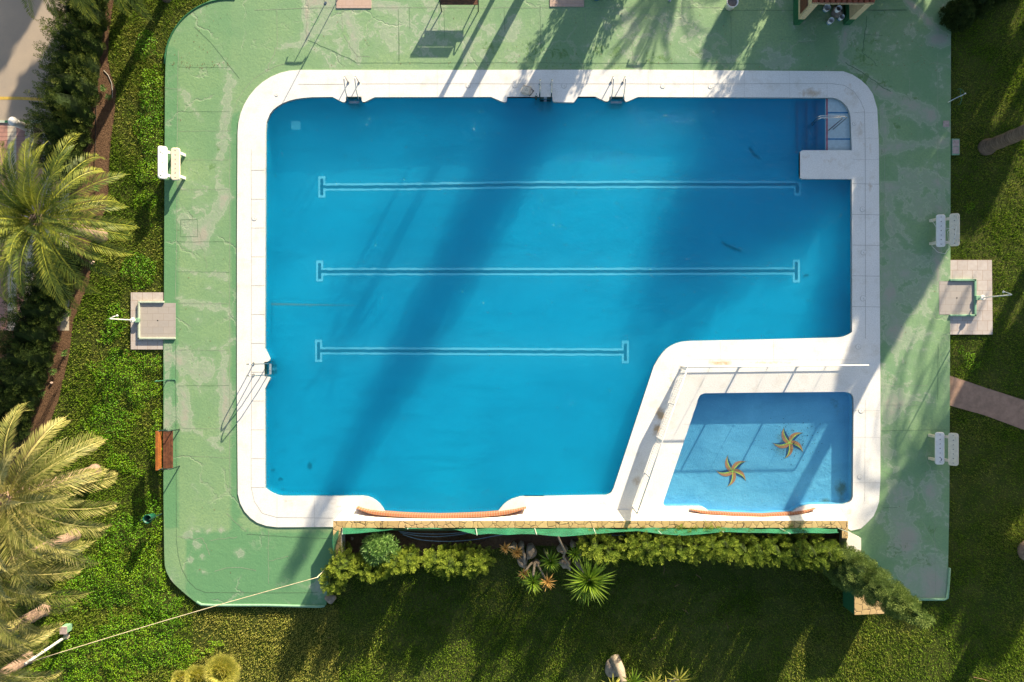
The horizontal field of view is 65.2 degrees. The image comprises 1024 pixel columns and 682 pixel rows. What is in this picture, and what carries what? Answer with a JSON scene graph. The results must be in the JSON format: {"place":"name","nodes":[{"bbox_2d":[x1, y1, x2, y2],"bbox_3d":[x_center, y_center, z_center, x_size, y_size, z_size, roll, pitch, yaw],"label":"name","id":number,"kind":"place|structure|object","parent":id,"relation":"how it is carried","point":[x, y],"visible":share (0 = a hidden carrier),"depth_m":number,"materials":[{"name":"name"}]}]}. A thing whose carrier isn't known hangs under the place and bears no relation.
{"place":"outdoors","nodes":[
{"label":"outdoors","id":0,"kind":"place"},
{"bbox_2d":[0,0,68,329],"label":"yard","id":1,"kind":"structure","parent":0,"point":[20,31],"depth_m":30.10,"materials":[{"name":"concrete"}]},
{"bbox_2d":[8,117,28,130],"bbox_3d":[-18.291,-8.042,29.640,0.335,0.920,0.340,0,90,0],"label":"bollard","id":2,"kind":"object","parent":1,"relation":"on","point":[14,121],"visible":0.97,"depth_m":29.36,"materials":[{"name":"white plastic"}]},
{"bbox_2d":[131,292,163,348],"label":"shower paving","id":3,"kind":"structure","parent":0,"point":[136,342],"depth_m":30.03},
{"bbox_2d":[109,301,175,338],"bbox_3d":[-13.390,-0.780,29.006,1.560,2.199,1.430,0,90,0],"label":"outdoor shower","id":4,"kind":"object","parent":3,"relation":"on","point":[155,320],"visible":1,"depth_m":30.00,"materials":[{"name":"white stone"}]},
{"bbox_2d":[0,0,1023,681],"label":"lawn","id":5,"kind":"structure","parent":0,"point":[702,628],"depth_m":30.12,"materials":[{"name":"plant"}]},
{"bbox_2d":[0,630,35,681],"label":"palm tree","id":6,"kind":"object","parent":5,"relation":"on","point":[17,665],"visible":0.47,"depth_m":28.89,"materials":[{"name":"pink plant"}]},
{"bbox_2d":[0,585,64,681],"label":"palm tree","id":7,"kind":"object","parent":5,"relation":"on","point":[34,613],"visible":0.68,"depth_m":25.88,"materials":[{"name":"green plant"}]},
{"bbox_2d":[24,633,69,664],"bbox_3d":[-16.736,11.092,28.800,0.220,2.600,0.220,0,90,0],"label":"white pole","id":8,"kind":"object","parent":5,"relation":"on","point":[66,636],"visible":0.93,"depth_m":29.09,"materials":[{"name":"metal"}]},
{"bbox_2d":[27,574,320,662],"bbox_3d":[-11.772,9.739,28.570,10.293,2.063,0.064,-15,90,0],"label":"cable","id":9,"kind":"object","parent":8,"relation":"attached to","point":[172,618],"visible":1,"depth_m":28.25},
{"bbox_2d":[0,484,95,650],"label":"palm tree","id":10,"kind":"object","parent":5,"relation":"on","point":[20,595],"visible":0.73,"depth_m":24.88,"materials":[{"name":"green plant"}]},
{"bbox_2d":[0,0,115,512],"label":"soil bed","id":11,"kind":"object","parent":5,"relation":"on","point":[103,111],"visible":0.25,"depth_m":30.09,"materials":[{"name":"soil"}]},
{"bbox_2d":[0,408,33,447],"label":"cypress","id":12,"kind":"object","parent":11,"relation":"on","point":[23,428],"visible":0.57,"depth_m":29.16,"materials":[{"name":"green plant"}]},
{"bbox_2d":[0,385,39,429],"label":"cypress","id":13,"kind":"object","parent":11,"relation":"on","point":[33,403],"visible":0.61,"depth_m":28.81,"materials":[{"name":"green plant"}]},
{"bbox_2d":[0,359,47,405],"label":"cypress","id":14,"kind":"object","parent":11,"relation":"on","point":[23,383],"visible":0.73,"depth_m":28.61,"materials":[{"name":"green plant"}]},
{"bbox_2d":[0,335,56,381],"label":"cypress","id":15,"kind":"object","parent":11,"relation":"on","point":[23,358],"visible":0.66,"depth_m":28.50,"materials":[{"name":"green plant"}]},
{"bbox_2d":[0,308,61,356],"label":"cypress","id":16,"kind":"object","parent":11,"relation":"on","point":[24,331],"visible":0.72,"depth_m":28.48,"materials":[{"name":"green plant"}]},
{"bbox_2d":[0,285,69,333],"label":"cypress","id":17,"kind":"object","parent":11,"relation":"on","point":[54,311],"visible":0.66,"depth_m":28.59,"materials":[{"name":"green plant"}]},
{"bbox_2d":[10,257,74,306],"bbox_3d":[-16.961,-2.036,28.848,1.899,2.804,1.820,-22,90,0],"label":"cypress","id":18,"kind":"object","parent":11,"relation":"on","point":[40,293],"visible":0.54,"depth_m":28.50,"materials":[{"name":"green plant"}]},
{"bbox_2d":[23,236,84,289],"bbox_3d":[-16.589,-2.858,28.972,1.898,2.556,1.874,-31,90,0],"label":"cypress","id":19,"kind":"object","parent":11,"relation":"on","point":[75,260],"visible":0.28,"depth_m":28.97,"materials":[{"name":"green plant"}]},
{"bbox_2d":[19,101,93,155],"bbox_3d":[-16.291,-7.486,28.562,1.908,3.377,1.944,0,90,0],"label":"cypress","id":20,"kind":"object","parent":11,"relation":"on","point":[59,128],"visible":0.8,"depth_m":28.20,"materials":[{"name":"green plant"}]},
{"bbox_2d":[23,80,95,133],"bbox_3d":[-16.071,-8.376,28.522,1.956,3.456,1.831,22,90,0],"label":"cypress","id":21,"kind":"object","parent":11,"relation":"on","point":[75,111],"visible":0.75,"depth_m":28.26,"materials":[{"name":"green plant"}]},
{"bbox_2d":[29,136,89,183],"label":"cypress","id":22,"kind":"object","parent":11,"relation":"on","point":[46,151],"visible":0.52,"depth_m":28.74,"materials":[{"name":"green plant"}]},
{"bbox_2d":[33,53,100,108],"bbox_3d":[-15.881,-9.265,28.634,1.814,3.232,1.876,0,90,0],"label":"cypress","id":23,"kind":"object","parent":11,"relation":"on","point":[68,84],"visible":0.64,"depth_m":28.42,"materials":[{"name":"green plant"}]},
{"bbox_2d":[33,32,100,85],"bbox_3d":[-15.910,-10.077,28.665,1.916,3.171,1.980,0,90,0],"label":"cypress","id":24,"kind":"object","parent":11,"relation":"on","point":[68,53],"visible":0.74,"depth_m":28.36,"materials":[{"name":"green plant"}]},
{"bbox_2d":[0,132,138,316],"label":"palm tree","id":25,"kind":"object","parent":11,"relation":"on","point":[38,221],"visible":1,"depth_m":25.60,"materials":[{"name":"green plant"}]},
{"bbox_2d":[38,6,105,59],"bbox_3d":[-15.776,-10.964,28.637,1.998,3.227,1.717,45,90,0],"label":"cypress","id":26,"kind":"object","parent":11,"relation":"on","point":[68,32],"visible":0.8,"depth_m":28.39,"materials":[{"name":"green plant"}]},
{"bbox_2d":[47,0,111,37],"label":"cypress","id":27,"kind":"object","parent":11,"relation":"on","point":[101,16],"visible":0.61,"depth_m":28.81,"materials":[{"name":"green plant"}]},
{"bbox_2d":[0,402,117,602],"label":"palm tree","id":28,"kind":"object","parent":5,"relation":"on","point":[26,490],"visible":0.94,"depth_m":24.54,"materials":[{"name":"green plant"}]},
{"bbox_2d":[22,0,109,25],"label":"palm tree","id":29,"kind":"object","parent":5,"relation":"on","point":[91,3],"visible":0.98,"depth_m":25.47,"materials":[{"name":"green plant"}]},
{"bbox_2d":[60,623,72,633],"bbox_3d":[-16.655,10.741,29.910,0.250,0.480,0.270,0,90,0],"label":"cabinet","id":30,"kind":"object","parent":5,"relation":"on","point":[66,628],"visible":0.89,"depth_m":29.72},
{"bbox_2d":[71,0,171,22],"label":"palm tree","id":31,"kind":"object","parent":5,"relation":"on","point":[143,15],"visible":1,"depth_m":25.48,"materials":[{"name":"green plant"}]},
{"bbox_2d":[140,513,162,523],"bbox_3d":[-13.361,6.491,29.550,0.400,1.100,0.332,25,90,0],"label":"litter bin","id":32,"kind":"object","parent":5,"relation":"on","point":[147,518],"visible":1,"depth_m":29.38,"materials":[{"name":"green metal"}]},
{"bbox_2d":[170,670,186,681],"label":"fan palm","id":33,"kind":"object","parent":5,"relation":"on","point":[176,676],"visible":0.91,"depth_m":29.38,"materials":[{"name":"yellow plant"}]},
{"bbox_2d":[183,664,205,681],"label":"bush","id":34,"kind":"object","parent":5,"relation":"on","point":[191,674],"visible":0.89,"depth_m":29.25,"materials":[{"name":"yellow plant"}]},
{"bbox_2d":[202,652,241,681],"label":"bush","id":35,"kind":"object","parent":5,"relation":"on","point":[213,666],"visible":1,"depth_m":28.98,"materials":[{"name":"yellow plant"}]},
{"bbox_2d":[318,559,349,595],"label":"hedge shrub","id":36,"kind":"object","parent":5,"relation":"on","point":[331,585],"visible":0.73,"depth_m":28.99,"materials":[{"name":"green plant"}]},
{"bbox_2d":[326,541,360,581],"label":"hedge shrub","id":37,"kind":"object","parent":5,"relation":"on","point":[345,560],"visible":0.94,"depth_m":28.87,"materials":[{"name":"green plant"}]},
{"bbox_2d":[354,554,382,584],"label":"hedge shrub","id":38,"kind":"object","parent":5,"relation":"on","point":[366,569],"visible":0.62,"depth_m":28.95,"materials":[{"name":"green plant"}]},
{"bbox_2d":[373,559,392,580],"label":"hedge shrub","id":39,"kind":"object","parent":5,"relation":"on","point":[384,575],"visible":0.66,"depth_m":29.11,"materials":[{"name":"green plant"}]},
{"bbox_2d":[26,30,979,681],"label":"clover","id":40,"kind":"object","parent":5,"relation":"on","point":[124,526],"visible":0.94,"depth_m":30.03,"materials":[{"name":"plant"}]},
{"bbox_2d":[515,560,556,594],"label":"yucca","id":41,"kind":"object","parent":5,"relation":"on","point":[525,578],"visible":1,"depth_m":28.77,"materials":[{"name":"green plant"}]},
{"bbox_2d":[539,548,562,571],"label":"yucca","id":42,"kind":"object","parent":5,"relation":"on","point":[550,563],"visible":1,"depth_m":28.81,"materials":[{"name":"green plant"}]},
{"bbox_2d":[557,536,582,570],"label":"yucca","id":43,"kind":"object","parent":5,"relation":"on","point":[574,552],"visible":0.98,"depth_m":28.78,"materials":[{"name":"green plant"}]},
{"bbox_2d":[333,510,847,556],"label":"stone wall","id":44,"kind":"structure","parent":5,"relation":"on","point":[604,519],"depth_m":29.36,"materials":[{"name":"stone"}]},
{"bbox_2d":[327,527,847,576],"bbox_3d":[2.600,7.785,29.024,18.992,1.832,1.999,0,90,0],"label":"shade net","id":45,"kind":"object","parent":44,"relation":"attached to","point":[562,532],"visible":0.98,"depth_m":28.95,"materials":[{"name":"fabric"}]},
{"bbox_2d":[403,534,500,541],"bbox_3d":[-2.133,7.314,29.750,3.875,0.033,0.310,0,90,0],"label":"garden hose","id":46,"kind":"object","parent":45,"relation":"hanging from","point":[452,541],"visible":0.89,"depth_m":29.74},
{"bbox_2d":[564,554,616,607],"bbox_3d":[2.709,8.602,28.785,1.884,2.699,2.078,19,90,0],"label":"yucca","id":47,"kind":"object","parent":5,"relation":"on","point":[585,588],"visible":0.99,"depth_m":28.18,"materials":[{"name":"green plant"}]},
{"bbox_2d":[345,530,838,558],"bbox_3d":[2.950,7.630,30.088,18.700,0.001,1.150,0,90,0],"label":"planting bed","id":48,"kind":"object","parent":5,"relation":"on","point":[492,542],"visible":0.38,"depth_m":30.09,"materials":[{"name":"soil"}]},
{"bbox_2d":[359,530,400,568],"bbox_3d":[-4.812,7.625,29.286,1.621,1.650,1.485,0,90,0],"label":"leafy bush","id":49,"kind":"object","parent":48,"relation":"on","point":[375,555],"visible":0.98,"depth_m":28.92,"materials":[{"name":"green plant"}]},
{"bbox_2d":[381,548,407,576],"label":"hedge shrub","id":50,"kind":"object","parent":48,"relation":"on","point":[395,564],"visible":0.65,"depth_m":28.82,"materials":[{"name":"green plant"}]},
{"bbox_2d":[396,543,422,573],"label":"hedge shrub","id":51,"kind":"object","parent":48,"relation":"on","point":[410,558],"visible":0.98,"depth_m":29.08,"materials":[{"name":"green plant"}]},
{"bbox_2d":[421,545,449,575],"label":"hedge shrub","id":52,"kind":"object","parent":48,"relation":"on","point":[431,558],"visible":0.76,"depth_m":29.04,"materials":[{"name":"green plant"}]},
{"bbox_2d":[432,542,465,580],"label":"hedge shrub","id":53,"kind":"object","parent":48,"relation":"on","point":[449,565],"visible":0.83,"depth_m":28.91,"materials":[{"name":"green plant"}]},
{"bbox_2d":[451,540,482,579],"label":"hedge shrub","id":54,"kind":"object","parent":48,"relation":"on","point":[464,563],"visible":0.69,"depth_m":28.94,"materials":[{"name":"green plant"}]},
{"bbox_2d":[466,545,496,576],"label":"hedge shrub","id":55,"kind":"object","parent":48,"relation":"on","point":[479,560],"visible":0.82,"depth_m":29.02,"materials":[{"name":"green plant"}]},
{"bbox_2d":[500,543,525,563],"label":"yucca","id":56,"kind":"object","parent":48,"relation":"on","point":[519,550],"visible":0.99,"depth_m":29.16,"materials":[{"name":"brown plant"}]},
{"bbox_2d":[526,543,536,559],"bbox_3d":[0.726,7.860,29.969,0.415,0.861,0.592,0,90,0],"label":"boulder","id":57,"kind":"object","parent":48,"relation":"on","point":[531,551],"visible":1,"depth_m":29.68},
{"bbox_2d":[575,526,611,561],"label":"hedge shrub","id":58,"kind":"object","parent":48,"relation":"on","point":[591,541],"visible":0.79,"depth_m":28.74,"materials":[{"name":"green plant"}]},
{"bbox_2d":[585,530,623,567],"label":"hedge shrub","id":59,"kind":"object","parent":48,"relation":"on","point":[606,552],"visible":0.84,"depth_m":28.82,"materials":[{"name":"green plant"}]},
{"bbox_2d":[611,527,642,560],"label":"hedge shrub","id":60,"kind":"object","parent":48,"relation":"on","point":[625,539],"visible":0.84,"depth_m":28.96,"materials":[{"name":"green plant"}]},
{"bbox_2d":[621,526,663,566],"bbox_3d":[4.755,7.465,28.890,1.342,2.719,1.322,32,90,0],"label":"hedge shrub","id":61,"kind":"object","parent":48,"relation":"on","point":[643,548],"visible":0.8,"depth_m":28.53,"materials":[{"name":"green plant"}]},
{"bbox_2d":[643,529,676,564],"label":"hedge shrub","id":62,"kind":"object","parent":48,"relation":"on","point":[662,545],"visible":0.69,"depth_m":28.53,"materials":[{"name":"green plant"}]},
{"bbox_2d":[657,525,694,563],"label":"hedge shrub","id":63,"kind":"object","parent":48,"relation":"on","point":[677,545],"visible":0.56,"depth_m":28.59,"materials":[{"name":"green plant"}]},
{"bbox_2d":[673,524,709,565],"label":"hedge shrub","id":64,"kind":"object","parent":48,"relation":"on","point":[688,541],"visible":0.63,"depth_m":28.62,"materials":[{"name":"green plant"}]},
{"bbox_2d":[690,519,727,564],"bbox_3d":[7.077,7.240,29.067,1.387,2.365,1.490,0,90,0],"label":"hedge shrub","id":65,"kind":"object","parent":48,"relation":"on","point":[711,546],"visible":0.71,"depth_m":28.63,"materials":[{"name":"green plant"}]},
{"bbox_2d":[708,526,738,564],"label":"hedge shrub","id":66,"kind":"object","parent":48,"relation":"on","point":[725,544],"visible":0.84,"depth_m":28.71,"materials":[{"name":"green plant"}]},
{"bbox_2d":[723,526,760,566],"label":"hedge shrub","id":67,"kind":"object","parent":48,"relation":"on","point":[741,548],"visible":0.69,"depth_m":28.60,"materials":[{"name":"green plant"}]},
{"bbox_2d":[734,528,774,568],"bbox_3d":[8.845,7.494,28.952,1.499,2.595,1.417,0,90,0],"label":"hedge shrub","id":68,"kind":"object","parent":48,"relation":"on","point":[760,560],"visible":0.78,"depth_m":28.59,"materials":[{"name":"green plant"}]},
{"bbox_2d":[757,533,794,570],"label":"hedge shrub","id":69,"kind":"object","parent":48,"relation":"on","point":[775,551],"visible":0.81,"depth_m":28.55,"materials":[{"name":"green plant"}]},
{"bbox_2d":[768,526,811,570],"bbox_3d":[10.048,7.432,28.856,1.451,2.787,1.681,0,90,0],"label":"hedge shrub","id":70,"kind":"object","parent":48,"relation":"on","point":[797,554],"visible":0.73,"depth_m":28.64,"materials":[{"name":"green plant"}]},
{"bbox_2d":[788,525,831,571],"bbox_3d":[10.643,7.556,28.865,1.450,2.770,1.504,45,90,0],"label":"hedge shrub","id":71,"kind":"object","parent":48,"relation":"on","point":[808,550],"visible":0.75,"depth_m":28.49,"materials":[{"name":"green plant"}]},
{"bbox_2d":[803,533,846,571],"bbox_3d":[11.294,7.599,28.856,1.583,2.788,1.499,0,90,0],"label":"hedge shrub","id":72,"kind":"object","parent":48,"relation":"on","point":[830,556],"visible":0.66,"depth_m":28.42,"materials":[{"name":"green plant"}]},
{"bbox_2d":[605,659,616,677],"bbox_3d":[3.806,12.269,30.049,0.640,0.453,0.713,0,90,0],"label":"boulder","id":73,"kind":"object","parent":5,"relation":"on","point":[610,671],"visible":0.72,"depth_m":29.93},
{"bbox_2d":[601,654,643,681],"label":"yucca","id":74,"kind":"object","parent":5,"relation":"on","point":[617,663],"visible":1,"depth_m":29.43,"materials":[{"name":"beige plant"}]},
{"bbox_2d":[645,666,690,681],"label":"yucca","id":75,"kind":"object","parent":5,"relation":"on","point":[677,677],"visible":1,"depth_m":29.03,"materials":[{"name":"green plant"}]},
{"bbox_2d":[839,531,860,551],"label":"corner pier","id":76,"kind":"structure","parent":5,"relation":"on","point":[853,540],"depth_m":29.45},
{"bbox_2d":[843,588,883,614],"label":"stone pier","id":77,"kind":"structure","parent":5,"relation":"on","point":[855,605],"depth_m":29.07,"materials":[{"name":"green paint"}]},
{"bbox_2d":[816,537,935,628],"bbox_3d":[11.888,8.057,26.503,1.759,7.594,1.626,0,90,0],"label":"columnar cypress","id":78,"kind":"object","parent":5,"relation":"on","point":[865,578],"visible":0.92,"depth_m":25.88,"materials":[{"name":"green plant"}]},
{"bbox_2d":[951,139,959,154],"bbox_3d":[16.640,-7.285,30.045,0.290,0.110,0.600,0,90,0],"label":"valve box","id":79,"kind":"object","parent":5,"relation":"on","point":[955,146],"visible":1,"depth_m":29.99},
{"bbox_2d":[938,0,976,32],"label":"box bush","id":80,"kind":"object","parent":5,"relation":"on","point":[959,15],"visible":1,"depth_m":29.45,"materials":[{"name":"green plant"}]},
{"bbox_2d":[967,0,994,19],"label":"box bush","id":81,"kind":"object","parent":5,"relation":"on","point":[982,7],"visible":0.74,"depth_m":29.32,"materials":[{"name":"green plant"}]},
{"bbox_2d":[977,124,1023,155],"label":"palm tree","id":82,"kind":"object","parent":5,"relation":"on","point":[987,146],"visible":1,"depth_m":28.91,"materials":[{"name":"brown plant"}]},
{"bbox_2d":[1017,541,1023,559],"bbox_3d":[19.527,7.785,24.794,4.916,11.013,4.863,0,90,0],"label":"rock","id":83,"kind":"object","parent":5,"relation":"on","point":[1020,549],"visible":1,"depth_m":29.92,"materials":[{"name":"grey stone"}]},
{"bbox_2d":[163,0,951,607],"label":"pool deck","id":84,"kind":"structure","parent":0,"point":[887,54],"depth_m":30.00,"materials":[{"name":"paint"}]},
{"bbox_2d":[155,428,179,469],"bbox_3d":[-12.732,4.004,29.594,0.577,0.822,1.452,0,90,0],"label":"wooden bench","id":85,"kind":"object","parent":84,"relation":"on","point":[167,449],"visible":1,"depth_m":29.55,"materials":[{"name":"brown wood"}]},
{"bbox_2d":[158,146,185,179],"bbox_3d":[-12.587,-6.535,29.590,0.714,0.820,1.200,0,90,0],"label":"white bench","id":86,"kind":"object","parent":84,"relation":"on","point":[174,153],"visible":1,"depth_m":29.52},
{"bbox_2d":[336,0,370,7],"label":"paving slab","id":87,"kind":"structure","parent":84,"relation":"on","point":[353,3],"depth_m":29.97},
{"bbox_2d":[439,0,478,11],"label":"wooden bench","id":88,"kind":"object","parent":84,"relation":"on","point":[458,2],"visible":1,"depth_m":29.55,"materials":[{"name":"brown wood"}]},
{"bbox_2d":[264,97,851,510],"bbox_3d":[1.765,-1.335,30.535,22.090,1.130,15.640,0,90,0],"label":"pool basin","id":89,"kind":"object","parent":84,"relation":"in","point":[837,137],"visible":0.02,"depth_m":30.09,"materials":[{"name":"tile"},{"name":"blue paint"}]},
{"bbox_2d":[811,115,847,130],"bbox_3d":[11.765,-8.085,29.841,1.092,1.162,0.380,0,90,0],"label":"entry handrail","id":90,"kind":"object","parent":89,"relation":"on","point":[826,116],"visible":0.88,"depth_m":29.37,"materials":[{"name":"metal"}]},
{"bbox_2d":[237,70,879,530],"bbox_3d":[1.750,-1.530,30.041,24.100,0.159,17.270,0,90,0],"label":"pool coping","id":91,"kind":"object","parent":84,"relation":"on","point":[857,164],"visible":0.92,"depth_m":29.96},
{"bbox_2d":[343,76,359,102],"bbox_3d":[-5.930,-9.264,29.939,0.490,1.553,0.913,0,90,0],"label":"pool ladder","id":92,"kind":"object","parent":91,"relation":"on","point":[355,88],"visible":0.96,"depth_m":29.63,"materials":[{"name":"metal"}]},
{"bbox_2d":[356,506,525,517],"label":"brick kerb","id":93,"kind":"structure","parent":91,"relation":"on","point":[438,515],"depth_m":29.66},
{"bbox_2d":[538,79,552,101],"bbox_3d":[1.250,-9.233,29.999,0.520,1.433,0.853,0,90,0],"label":"pool ladder","id":94,"kind":"object","parent":91,"relation":"on","point":[550,98],"visible":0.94,"depth_m":29.84,"materials":[{"name":"metal"}]},
{"bbox_2d":[610,76,625,102],"bbox_3d":[3.920,-9.264,29.939,0.530,1.553,0.913,0,90,0],"label":"pool ladder","id":95,"kind":"object","parent":91,"relation":"on","point":[622,82],"visible":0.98,"depth_m":29.68,"materials":[{"name":"metal"}]},
{"bbox_2d":[631,367,687,513],"bbox_3d":[5.420,3.625,29.414,0.120,1.102,5.623,19,90,0],"label":"pool railing","id":96,"kind":"object","parent":91,"relation":"on","point":[658,439],"visible":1,"depth_m":29.24,"materials":[{"name":"white metal"}]},
{"bbox_2d":[690,508,815,516],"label":"brick kerb","id":97,"kind":"structure","parent":91,"relation":"on","point":[754,514],"depth_m":29.84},
{"bbox_2d":[680,363,868,367],"bbox_3d":[9.620,0.915,29.429,6.640,1.072,0.120,-1,90,0],"label":"pool railing","id":98,"kind":"object","parent":91,"relation":"on","point":[799,365],"visible":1,"depth_m":28.91,"materials":[{"name":"white metal"}]},
{"bbox_2d":[172,6,947,572],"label":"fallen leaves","id":99,"kind":"object","parent":84,"relation":"on","point":[546,58],"visible":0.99,"depth_m":29.99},
{"bbox_2d":[550,0,583,6],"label":"paving slab","id":100,"kind":"structure","parent":84,"relation":"on","point":[566,3],"depth_m":29.97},
{"bbox_2d":[725,0,738,10],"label":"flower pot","id":101,"kind":"object","parent":84,"relation":"on","point":[730,5],"visible":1,"depth_m":29.61,"materials":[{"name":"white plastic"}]},
{"bbox_2d":[663,392,853,512],"bbox_3d":[9.235,4.195,30.195,7.130,0.450,4.580,0,90,0],"label":"kids pool basin","id":102,"kind":"object","parent":84,"relation":"in","point":[726,462],"visible":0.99,"depth_m":30.42,"materials":[{"name":"liquid"}]},
{"bbox_2d":[793,0,874,24],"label":"barbecue","id":103,"kind":"object","parent":84,"relation":"on","point":[853,10],"visible":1,"depth_m":28.95,"materials":[{"name":"green paint"}]},
{"bbox_2d":[928,432,958,465],"bbox_3d":[15.957,3.965,29.590,0.714,0.820,1.200,0,90,0],"label":"white bench","id":104,"kind":"object","parent":84,"relation":"on","point":[953,451],"visible":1,"depth_m":29.46,"materials":[{"name":"plastic"}]},
{"bbox_2d":[929,213,959,246],"bbox_3d":[15.997,-4.075,29.590,0.714,0.820,1.200,0,90,0],"label":"white bench","id":105,"kind":"object","parent":84,"relation":"on","point":[952,218],"visible":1,"depth_m":29.52,"materials":[{"name":"plastic"}]},
{"bbox_2d":[266,98,850,512],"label":"pool water","id":106,"kind":"structure","parent":0,"point":[480,304],"depth_m":30.10,"materials":[{"name":"liquid"}]},
{"bbox_2d":[950,260,992,333],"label":"shower paving","id":107,"kind":"structure","parent":0,"point":[980,271],"depth_m":30.04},
{"bbox_2d":[939,279,1011,315],"bbox_3d":[16.790,-1.625,29.006,1.540,2.199,1.400,0,90,0],"label":"outdoor shower","id":108,"kind":"object","parent":107,"relation":"on","point":[959,297],"visible":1,"depth_m":30.00,"materials":[{"name":"white stone"}]},
{"bbox_2d":[950,376,1023,429],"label":"path","id":109,"kind":"structure","parent":0,"point":[993,404],"depth_m":30.07,"materials":[{"name":"concrete"}]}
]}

